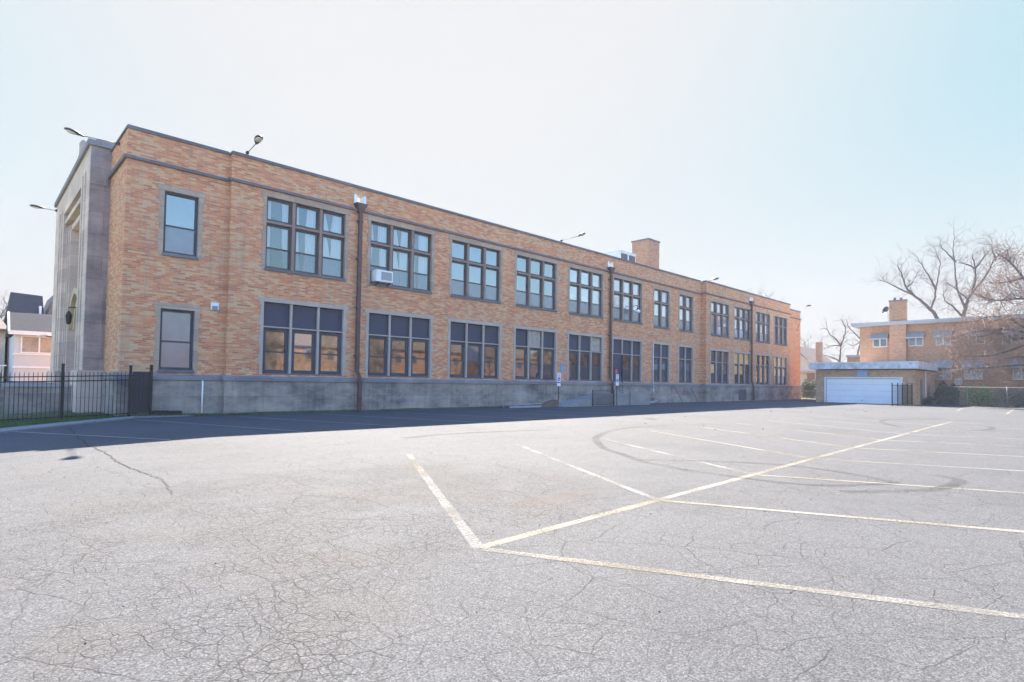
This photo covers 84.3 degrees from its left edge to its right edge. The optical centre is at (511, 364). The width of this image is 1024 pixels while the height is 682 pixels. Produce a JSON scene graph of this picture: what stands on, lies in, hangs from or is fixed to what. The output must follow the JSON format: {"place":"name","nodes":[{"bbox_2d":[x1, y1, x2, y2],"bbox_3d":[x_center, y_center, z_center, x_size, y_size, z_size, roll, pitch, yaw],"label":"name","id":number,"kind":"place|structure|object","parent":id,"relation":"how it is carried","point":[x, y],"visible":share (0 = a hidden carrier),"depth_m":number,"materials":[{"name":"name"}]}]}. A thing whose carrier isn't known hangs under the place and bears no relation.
{"place":"outdoors","nodes":[
{"label":"outdoors","id":0,"kind":"place"},
{"bbox_2d":[0,407,100,426],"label":"lawn","id":1,"kind":"structure","parent":0,"point":[14,415],"depth_m":21.62,"materials":[{"name":"green plant"}]},
{"bbox_2d":[0,364,137,422],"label":"iron fence","id":2,"kind":"object","parent":1,"relation":"on","point":[61,394],"visible":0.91,"depth_m":19.04,"materials":[{"name":"black metal"}]},
{"bbox_2d":[131,365,152,414],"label":"sheet metal gate","id":3,"kind":"structure","parent":2,"relation":"attached to","point":[141,401],"depth_m":20.62,"materials":[{"name":"black metal"}]},
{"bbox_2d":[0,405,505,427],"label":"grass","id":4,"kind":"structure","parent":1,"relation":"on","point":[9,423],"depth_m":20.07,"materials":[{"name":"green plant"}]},
{"bbox_2d":[0,400,1023,681],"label":"parking lot","id":5,"kind":"structure","parent":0,"point":[320,546],"depth_m":5.13,"materials":[{"name":"grey asphalt"}]},
{"bbox_2d":[0,413,224,432],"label":"kerb strip","id":6,"kind":"object","parent":5,"relation":"on","point":[23,428],"visible":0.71,"depth_m":17.85,"materials":[{"name":"concrete"}]},
{"bbox_2d":[68,426,172,493],"bbox_3d":[-8.948,1.776,12.226,0.245,0.081,13.744,3,-2,-43],"label":"pavement crack","id":7,"kind":"object","parent":5,"relation":"on","point":[116,459],"visible":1,"depth_m":10.30,"materials":[{"name":"grey asphalt"}]},
{"bbox_2d":[132,406,500,415],"bbox_3d":[-6.238,2.219,27.709,20.800,0.094,0.440,3,-2,-44],"label":"earth strip","id":8,"kind":"object","parent":5,"relation":"on","point":[350,410],"visible":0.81,"depth_m":26.39,"materials":[{"name":"brown soil"}]},
{"bbox_2d":[152,410,181,415],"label":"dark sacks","id":9,"kind":"object","parent":8,"relation":"on","point":[161,412],"visible":0.68,"depth_m":21.10,"materials":[{"name":"black plastic"}]},
{"bbox_2d":[11,406,719,439],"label":"shadow","id":10,"kind":"object","parent":5,"relation":"on","point":[303,420],"visible":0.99,"depth_m":18.69,"materials":[{"name":"asphalt"}]},
{"bbox_2d":[38,432,900,643],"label":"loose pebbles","id":11,"kind":"object","parent":5,"relation":"on","point":[457,551],"visible":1,"depth_m":5.93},
{"bbox_2d":[502,403,541,407],"bbox_3d":[0.662,2.467,33.803,2.800,0.210,0.700,3,-2,-44],"label":"cellar hatch","id":12,"kind":"object","parent":5,"relation":"on","point":[525,405],"visible":0.96,"depth_m":33.52,"materials":[{"name":"grey metal"}]},
{"bbox_2d":[538,400,558,406],"bbox_3d":[2.154,2.426,35.104,1.550,0.420,0.600,3,-2,-44],"label":"wooden wedge","id":13,"kind":"object","parent":5,"relation":"on","point":[551,403],"visible":0.86,"depth_m":35.09,"materials":[{"name":"brown wood"}]},
{"bbox_2d":[557,373,560,399],"bbox_3d":[2.949,1.660,35.794,0.320,2.220,0.078,3,-2,-44],"label":"parking sign","id":14,"kind":"object","parent":5,"relation":"on","point":[558,379],"visible":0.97,"depth_m":35.77,"materials":[{"name":"white metal"}]},
{"bbox_2d":[592,390,613,405],"bbox_3d":[6.075,2.245,37.568,2.350,1.100,0.050,3,-2,-44],"label":"picket railing","id":15,"kind":"object","parent":5,"relation":"on","point":[596,399],"visible":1,"depth_m":37.09,"materials":[{"name":"grey metal"}]},
{"bbox_2d":[557,391,649,406],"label":"concrete ramp","id":16,"kind":"structure","parent":5,"relation":"on","point":[637,398],"depth_m":38.43,"materials":[{"name":"grey concrete"}]},
{"bbox_2d":[616,374,618,405],"bbox_3d":[7.133,1.809,38.437,0.320,2.220,0.078,3,-2,-44],"label":"parking sign","id":17,"kind":"object","parent":5,"relation":"on","point":[617,379],"visible":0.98,"depth_m":38.44,"materials":[{"name":"white metal"}]},
{"bbox_2d":[406,436,1023,617],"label":"white parking lines","id":18,"kind":"object","parent":5,"relation":"on","point":[443,503],"visible":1,"depth_m":4.77,"materials":[{"name":"paint"}]},
{"bbox_2d":[478,408,1023,548],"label":"yellow parking lines","id":19,"kind":"object","parent":5,"relation":"on","point":[521,536],"visible":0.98,"depth_m":7.64,"materials":[{"name":"paint"}]},
{"bbox_2d":[891,383,912,405],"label":"gate panel","id":20,"kind":"structure","parent":5,"relation":"on","point":[904,396],"depth_m":48.28,"materials":[{"name":"black metal"}]},
{"bbox_2d":[924,396,933,404],"bbox_3d":[38.066,3.319,51.705,1.226,0.833,0.690,3,-2,-44],"label":"shrub","id":21,"kind":"object","parent":5,"relation":"on","point":[928,400],"visible":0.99,"depth_m":51.47,"materials":[{"name":"green plant"}]},
{"bbox_2d":[0,0,1023,361],"label":"sky","id":22,"kind":"structure","parent":0,"point":[787,147],"materials":[{"name":"blue"}]},
{"bbox_2d":[791,399,815,400],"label":"driveway","id":23,"kind":"structure","parent":0,"point":[805,399],"depth_m":63.95,"materials":[{"name":"concrete"}]},
{"bbox_2d":[933,404,1023,407],"bbox_3d":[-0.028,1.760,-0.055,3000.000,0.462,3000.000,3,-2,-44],"label":"ground","id":24,"kind":"structure","parent":0,"point":[977,405],"depth_m":52.27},
{"bbox_2d":[0,318,6,379],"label":"beige bungalow","id":25,"kind":"object","parent":24,"relation":"on","point":[3,326],"visible":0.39,"depth_m":41.65,"materials":[{"name":"paint"}]},
{"bbox_2d":[0,289,8,320],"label":"bare tree","id":26,"kind":"object","parent":24,"relation":"on","point":[2,316],"visible":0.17,"depth_m":55.86,"materials":[{"name":"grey plant"}]},
{"bbox_2d":[3,292,43,381],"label":"slate roofed house","id":27,"kind":"structure","parent":24,"relation":"on","point":[23,303],"depth_m":44.51,"materials":[{"name":"grey"}]},
{"bbox_2d":[5,311,51,382],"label":"porch house","id":28,"kind":"structure","parent":24,"relation":"on","point":[29,351],"depth_m":36.80,"materials":[{"name":"white"}]},
{"bbox_2d":[20,335,50,353],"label":"window","id":29,"kind":"structure","parent":28,"relation":"in","point":[29,344],"depth_m":36.80,"materials":[{"name":"glass"}]},
{"bbox_2d":[0,382,71,413],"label":"stoop wall","id":30,"kind":"structure","parent":24,"relation":"on","point":[36,398],"depth_m":22.73,"materials":[{"name":"concrete"}]},
{"bbox_2d":[44,296,52,314],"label":"gabled house","id":31,"kind":"structure","parent":24,"relation":"on","point":[48,307],"depth_m":46.84,"materials":[{"name":"white"}]},
{"bbox_2d":[46,124,801,415],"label":"school building","id":32,"kind":"structure","parent":24,"relation":"on","point":[163,241],"depth_m":27.18,"materials":[{"name":"orange brick"}]},
{"bbox_2d":[29,204,56,211],"bbox_3d":[-25.380,-8.464,30.679,1.180,0.196,0.348,3,-2,-44],"label":"floodlight","id":33,"kind":"object","parent":32,"relation":"attached to","point":[37,206],"visible":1,"depth_m":30.45,"materials":[{"name":"grey metal"}]},
{"bbox_2d":[65,307,75,324],"bbox_3d":[-18.546,-2.042,23.793,0.396,0.750,0.242,2,-2,-22],"label":"lantern","id":34,"kind":"object","parent":32,"relation":"attached to","point":[68,317],"visible":0.93,"depth_m":23.71,"materials":[{"name":"black metal"}]},
{"bbox_2d":[64,127,119,145],"bbox_3d":[-15.846,-8.600,21.398,1.725,0.196,0.314,3,-2,-44],"label":"floodlight","id":35,"kind":"object","parent":32,"relation":"attached to","point":[71,131],"visible":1,"depth_m":21.00,"materials":[{"name":"grey metal"}]},
{"bbox_2d":[153,302,201,373],"bbox_3d":[-13.024,-0.992,21.967,1.636,2.690,0.320,3,-2,-44],"label":"window","id":36,"kind":"structure","parent":32,"relation":"in","point":[176,335],"depth_m":22.00,"materials":[{"name":"glass"}]},
{"bbox_2d":[157,183,205,260],"bbox_3d":[-12.946,-5.489,22.115,1.656,2.750,0.320,3,-2,-44],"label":"window","id":37,"kind":"structure","parent":32,"relation":"in","point":[180,214],"depth_m":22.16,"materials":[{"name":"glass"}]},
{"bbox_2d":[201,380,203,412],"bbox_3d":[-12.273,1.287,22.408,0.060,1.387,0.125,3,-2,-44],"label":"conduit pipe","id":38,"kind":"object","parent":32,"relation":"attached to","point":[202,398],"visible":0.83,"depth_m":22.36,"materials":[{"name":"white metal"}]},
{"bbox_2d":[211,302,218,310],"bbox_3d":[-11.969,-2.325,22.799,0.280,0.300,0.113,3,-2,-44],"label":"vent box","id":39,"kind":"object","parent":32,"relation":"attached to","point":[214,306],"visible":1,"depth_m":22.76,"materials":[{"name":"white plastic"}]},
{"bbox_2d":[245,135,262,154],"bbox_3d":[-10.328,-8.701,22.513,0.302,0.224,2.125,2,-2,-40],"label":"floodlight","id":40,"kind":"object","parent":32,"relation":"attached to","point":[258,139],"visible":1,"depth_m":21.85,"materials":[{"name":"grey metal"}]},
{"bbox_2d":[258,297,347,375],"bbox_3d":[-9.291,-1.140,25.253,4.096,3.270,0.276,3,-2,-44],"label":"window","id":41,"kind":"structure","parent":32,"relation":"in","point":[296,337],"depth_m":25.22,"materials":[{"name":"glass"}]},
{"bbox_2d":[261,190,350,281],"bbox_3d":[-9.228,-5.612,25.400,4.096,3.400,0.385,3,-2,-44],"label":"window","id":42,"kind":"structure","parent":32,"relation":"in","point":[316,261],"depth_m":25.51,"materials":[{"name":"clear glass"}]},
{"bbox_2d":[364,309,433,377],"bbox_3d":[-5.718,-0.976,28.696,4.096,3.270,0.276,3,-2,-44],"label":"window","id":43,"kind":"structure","parent":32,"relation":"in","point":[397,344],"depth_m":28.70,"materials":[{"name":"glass"}]},
{"bbox_2d":[366,215,435,294],"bbox_3d":[-5.655,-5.448,28.844,4.096,3.400,0.385,3,-2,-44],"label":"window","id":44,"kind":"structure","parent":32,"relation":"in","point":[405,277],"depth_m":29.04,"materials":[{"name":"clear glass"}]},
{"bbox_2d":[371,269,392,286],"bbox_3d":[-6.382,-4.189,27.746,0.940,0.748,0.535,3,-2,-44],"label":"air conditioner","id":45,"kind":"object","parent":44,"relation":"in","point":[381,276],"visible":1,"depth_m":27.52,"materials":[{"name":"white plastic"}]},
{"bbox_2d":[447,318,502,378],"bbox_3d":[-2.145,-0.811,32.139,4.096,3.270,0.276,3,-2,-44],"label":"window","id":46,"kind":"structure","parent":32,"relation":"in","point":[474,351],"depth_m":32.18,"materials":[{"name":"glass"}]},
{"bbox_2d":[448,235,503,304],"bbox_3d":[-2.059,-5.284,32.263,4.096,3.400,0.320,3,-2,-44],"label":"window","id":47,"kind":"structure","parent":32,"relation":"in","point":[475,268],"depth_m":32.31,"materials":[{"name":"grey glass"}]},
{"bbox_2d":[513,325,557,379],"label":"window","id":48,"kind":"structure","parent":32,"relation":"in","point":[534,358],"depth_m":35.65,"materials":[{"name":"glass"}]},
{"bbox_2d":[514,250,558,312],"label":"window","id":49,"kind":"structure","parent":32,"relation":"in","point":[536,277],"depth_m":35.76,"materials":[{"name":"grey glass"}]},
{"bbox_2d":[560,363,564,371],"bbox_3d":[3.333,0.210,37.223,0.400,0.580,0.034,3,-2,-44],"label":"wall plate","id":50,"kind":"object","parent":32,"relation":"attached to","point":[562,367],"depth_m":37.19,"materials":[{"name":"metal"}]},
{"bbox_2d":[560,232,585,241],"bbox_3d":[3.893,-8.147,36.291,0.290,0.263,1.996,3,-2,-44],"label":"floodlight","id":51,"kind":"object","parent":32,"relation":"attached to","point":[581,234],"visible":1,"depth_m":35.77,"materials":[{"name":"grey metal"}]},
{"bbox_2d":[567,331,603,380],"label":"window","id":52,"kind":"structure","parent":32,"relation":"in","point":[585,351],"depth_m":39.12,"materials":[{"name":"glass"}]},
{"bbox_2d":[567,263,604,318],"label":"window","id":53,"kind":"structure","parent":32,"relation":"in","point":[586,286],"depth_m":39.24,"materials":[{"name":"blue glass"}]},
{"bbox_2d":[613,354,622,392],"bbox_3d":[7.728,0.713,41.500,1.180,2.860,0.170,3,-2,-44],"label":"door","id":54,"kind":"structure","parent":32,"relation":"in","point":[617,359],"depth_m":41.61,"materials":[{"name":"metal"}]},
{"bbox_2d":[604,250,636,261],"bbox_3d":[8.837,-7.987,47.483,2.350,2.520,2.200,3,-2,-44],"label":"rooftop unit","id":55,"kind":"object","parent":32,"relation":"on","point":[625,255],"visible":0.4,"depth_m":46.55,"materials":[{"name":"white metal"}]},
{"bbox_2d":[612,336,642,381],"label":"window","id":56,"kind":"structure","parent":32,"relation":"in","point":[631,349],"depth_m":42.81,"materials":[{"name":"glass"}]},
{"bbox_2d":[612,274,643,324],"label":"window","id":57,"kind":"structure","parent":32,"relation":"in","point":[627,294],"depth_m":42.71,"materials":[{"name":"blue glass"}]},
{"bbox_2d":[653,344,654,397],"bbox_3d":[11.170,0.552,44.687,0.165,4.350,0.115,3,-2,-44],"label":"conduit pipe","id":58,"kind":"object","parent":32,"relation":"attached to","point":[653,371],"visible":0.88,"depth_m":44.65,"materials":[{"name":"grey metal"}]},
{"bbox_2d":[652,341,670,382],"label":"window","id":59,"kind":"structure","parent":32,"relation":"in","point":[661,350],"depth_m":45.94,"materials":[{"name":"glass"}]},
{"bbox_2d":[653,285,670,329],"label":"window","id":60,"kind":"structure","parent":32,"relation":"in","point":[661,296],"depth_m":45.83,"materials":[{"name":"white glass"}]},
{"bbox_2d":[678,291,693,332],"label":"window","id":61,"kind":"structure","parent":32,"relation":"in","point":[685,313],"depth_m":48.59,"materials":[{"name":"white glass"}]},
{"bbox_2d":[678,344,693,382],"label":"window","id":62,"kind":"structure","parent":32,"relation":"in","point":[685,353],"depth_m":48.45,"materials":[{"name":"glass"}]},
{"bbox_2d":[710,298,729,337],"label":"window","id":63,"kind":"structure","parent":32,"relation":"in","point":[719,314],"depth_m":52.03,"materials":[{"name":"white glass"}]},
{"bbox_2d":[710,348,729,383],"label":"window","id":64,"kind":"structure","parent":32,"relation":"in","point":[719,358],"depth_m":51.94,"materials":[{"name":"glass"}]},
{"bbox_2d":[733,304,750,340],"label":"window","id":65,"kind":"structure","parent":32,"relation":"in","point":[742,315],"depth_m":55.29,"materials":[{"name":"white glass"}]},
{"bbox_2d":[733,351,750,383],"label":"window","id":66,"kind":"structure","parent":32,"relation":"in","point":[742,360],"depth_m":55.19,"materials":[{"name":"glass"}]},
{"bbox_2d":[739,389,746,399],"bbox_3d":[22.276,2.957,54.665,1.680,1.020,0.038,3,-2,-44],"label":"basement hatch","id":67,"kind":"object","parent":32,"relation":"attached to","point":[742,394],"visible":1,"depth_m":54.66,"materials":[{"name":"grey metal"}]},
{"bbox_2d":[755,309,770,343],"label":"window","id":68,"kind":"structure","parent":32,"relation":"in","point":[762,318],"depth_m":58.62,"materials":[{"name":"white glass"}]},
{"bbox_2d":[755,353,770,384],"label":"window","id":69,"kind":"structure","parent":32,"relation":"in","point":[762,361],"depth_m":58.56,"materials":[{"name":"glass"}]},
{"bbox_2d":[773,313,787,346],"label":"window","id":70,"kind":"structure","parent":32,"relation":"in","point":[780,322],"depth_m":61.94,"materials":[{"name":"grey glass"}]},
{"bbox_2d":[773,355,787,384],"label":"window","id":71,"kind":"structure","parent":32,"relation":"in","point":[780,363],"depth_m":61.81,"materials":[{"name":"glass"}]},
{"bbox_2d":[800,331,831,362],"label":"bare tree","id":72,"kind":"object","parent":24,"relation":"on","point":[812,341],"visible":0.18,"depth_m":105.23,"materials":[{"name":"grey plant"}]},
{"bbox_2d":[834,310,860,354],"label":"bare tree","id":73,"kind":"object","parent":24,"relation":"on","point":[858,350],"visible":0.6,"depth_m":92.00,"materials":[{"name":"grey plant"}]},
{"bbox_2d":[846,355,859,361],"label":"orange brick block","id":74,"kind":"structure","parent":24,"relation":"on","point":[853,358],"depth_m":84.26,"materials":[{"name":"brick"}]},
{"bbox_2d":[809,361,938,404],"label":"garage","id":75,"kind":"structure","parent":24,"relation":"on","point":[856,382],"depth_m":52.70,"materials":[{"name":"brick"}]},
{"bbox_2d":[824,377,901,404],"bbox_3d":[32.686,2.443,52.862,0.170,2.460,6.380,3,-2,-44],"label":"garage door","id":76,"kind":"structure","parent":75,"relation":"in","point":[834,387],"depth_m":52.90,"materials":[{"name":"grey metal"}]},
{"bbox_2d":[920,380,922,403],"bbox_3d":[37.367,2.509,51.657,0.800,2.200,0.029,3,-2,-44],"label":"side door","id":77,"kind":"structure","parent":75,"relation":"in","point":[921,381],"depth_m":51.60,"materials":[{"name":"grey metal"}]},
{"bbox_2d":[858,235,949,318],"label":"bare tree","id":78,"kind":"object","parent":24,"relation":"on","point":[927,306],"visible":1,"depth_m":69.34,"materials":[{"name":"grey plant"}]},
{"bbox_2d":[851,298,1023,406],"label":"brick apartment house","id":79,"kind":"structure","parent":24,"relation":"on","point":[898,336],"depth_m":56.27,"materials":[{"name":"brick"}]},
{"bbox_2d":[869,333,888,346],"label":"window","id":80,"kind":"structure","parent":79,"relation":"in","point":[879,339],"depth_m":59.29,"materials":[{"name":"white glass"}]},
{"bbox_2d":[882,306,888,320],"bbox_3d":[38.897,-5.206,58.940,0.614,1.646,0.625,0,-2,36],"label":"satellite dish","id":81,"kind":"object","parent":79,"relation":"on","point":[885,310],"visible":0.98,"depth_m":59.01,"materials":[{"name":"metal"}]},
{"bbox_2d":[905,331,924,345],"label":"window","id":82,"kind":"structure","parent":79,"relation":"in","point":[914,339],"depth_m":57.05,"materials":[{"name":"white glass"}]},
{"bbox_2d":[932,330,952,345],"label":"window","id":83,"kind":"structure","parent":79,"relation":"in","point":[940,332],"depth_m":55.55,"materials":[{"name":"grey glass"}]},
{"bbox_2d":[933,360,952,379],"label":"window","id":84,"kind":"structure","parent":79,"relation":"in","point":[942,367],"depth_m":55.35,"materials":[{"name":"grey glass"}]},
{"bbox_2d":[954,379,961,384],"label":"window","id":85,"kind":"structure","parent":79,"relation":"in","point":[959,382],"depth_m":54.62,"materials":[{"name":"white glass"}]},
{"bbox_2d":[962,360,984,379],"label":"window","id":86,"kind":"structure","parent":79,"relation":"in","point":[973,375],"depth_m":53.75,"materials":[{"name":"grey glass"}]},
{"bbox_2d":[965,329,984,344],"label":"window","id":87,"kind":"structure","parent":79,"relation":"in","point":[968,329],"depth_m":53.64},
{"bbox_2d":[1002,327,1020,343],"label":"window","id":88,"kind":"structure","parent":79,"relation":"in","point":[1013,327],"depth_m":51.92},
{"bbox_2d":[1010,360,1023,379],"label":"window","id":89,"kind":"structure","parent":79,"relation":"in","point":[1021,377],"depth_m":51.49,"materials":[{"name":"grey glass"}]},
{"bbox_2d":[933,381,959,404],"bbox_3d":[40.468,2.642,52.701,1.900,2.355,1.921,3,-2,-44],"label":"hedge","id":90,"kind":"object","parent":24,"relation":"on","point":[948,392],"visible":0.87,"depth_m":52.29,"materials":[{"name":"green plant"}]},
{"bbox_2d":[903,224,1023,391],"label":"twiggy tree","id":91,"kind":"object","parent":24,"relation":"on","point":[995,329],"visible":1,"depth_m":46.47,"materials":[{"name":"brown plant"}]},
{"bbox_2d":[924,212,1021,316],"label":"bare tree","id":92,"kind":"object","parent":24,"relation":"on","point":[974,268],"visible":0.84,"depth_m":67.88,"materials":[{"name":"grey plant"}]},
{"bbox_2d":[930,386,1023,406],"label":"chain link fence","id":93,"kind":"object","parent":24,"relation":"on","point":[977,395],"visible":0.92,"depth_m":49.83,"materials":[{"name":"metal"}]},
{"bbox_2d":[963,384,994,405],"bbox_3d":[42.012,2.768,50.930,1.696,2.036,2.232,3,-2,-44],"label":"hedge","id":94,"kind":"object","parent":24,"relation":"on","point":[980,397],"visible":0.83,"depth_m":50.53,"materials":[{"name":"green plant"}]},
{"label":"back lawn","id":95,"kind":"structure","parent":0,"visible":0},
{"bbox_2d":[801,378,815,397],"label":"bush","id":96,"kind":"object","parent":95,"relation":"on","point":[810,386],"visible":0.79,"depth_m":73.70,"materials":[{"name":"green plant"}]},
{"bbox_2d":[806,390,815,398],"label":"fence","id":97,"kind":"object","parent":95,"relation":"on","point":[812,391],"visible":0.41,"depth_m":71.47,"materials":[{"name":"grey metal"}]},
{"bbox_2d":[793,342,831,397],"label":"white gable house","id":98,"kind":"structure","parent":95,"relation":"on","point":[813,355],"depth_m":80.35,"materials":[{"name":"white paint"}]},
{"bbox_2d":[807,373,814,382],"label":"window","id":99,"kind":"structure","parent":98,"relation":"in","point":[810,376],"depth_m":78.95,"materials":[{"name":"glass"}]},
{"bbox_2d":[818,312,859,361],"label":"bare tree","id":100,"kind":"object","parent":95,"relation":"on","point":[840,345],"visible":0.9,"depth_m":90.26,"materials":[{"name":"grey plant"}]},
{"label":"side lot","id":101,"kind":"structure","parent":0,"visible":0},
{"bbox_2d":[994,386,1023,406],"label":"shrub","id":102,"kind":"object","parent":101,"relation":"on","point":[1013,401],"visible":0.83,"depth_m":49.02,"materials":[{"name":"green plant"}]}
]}

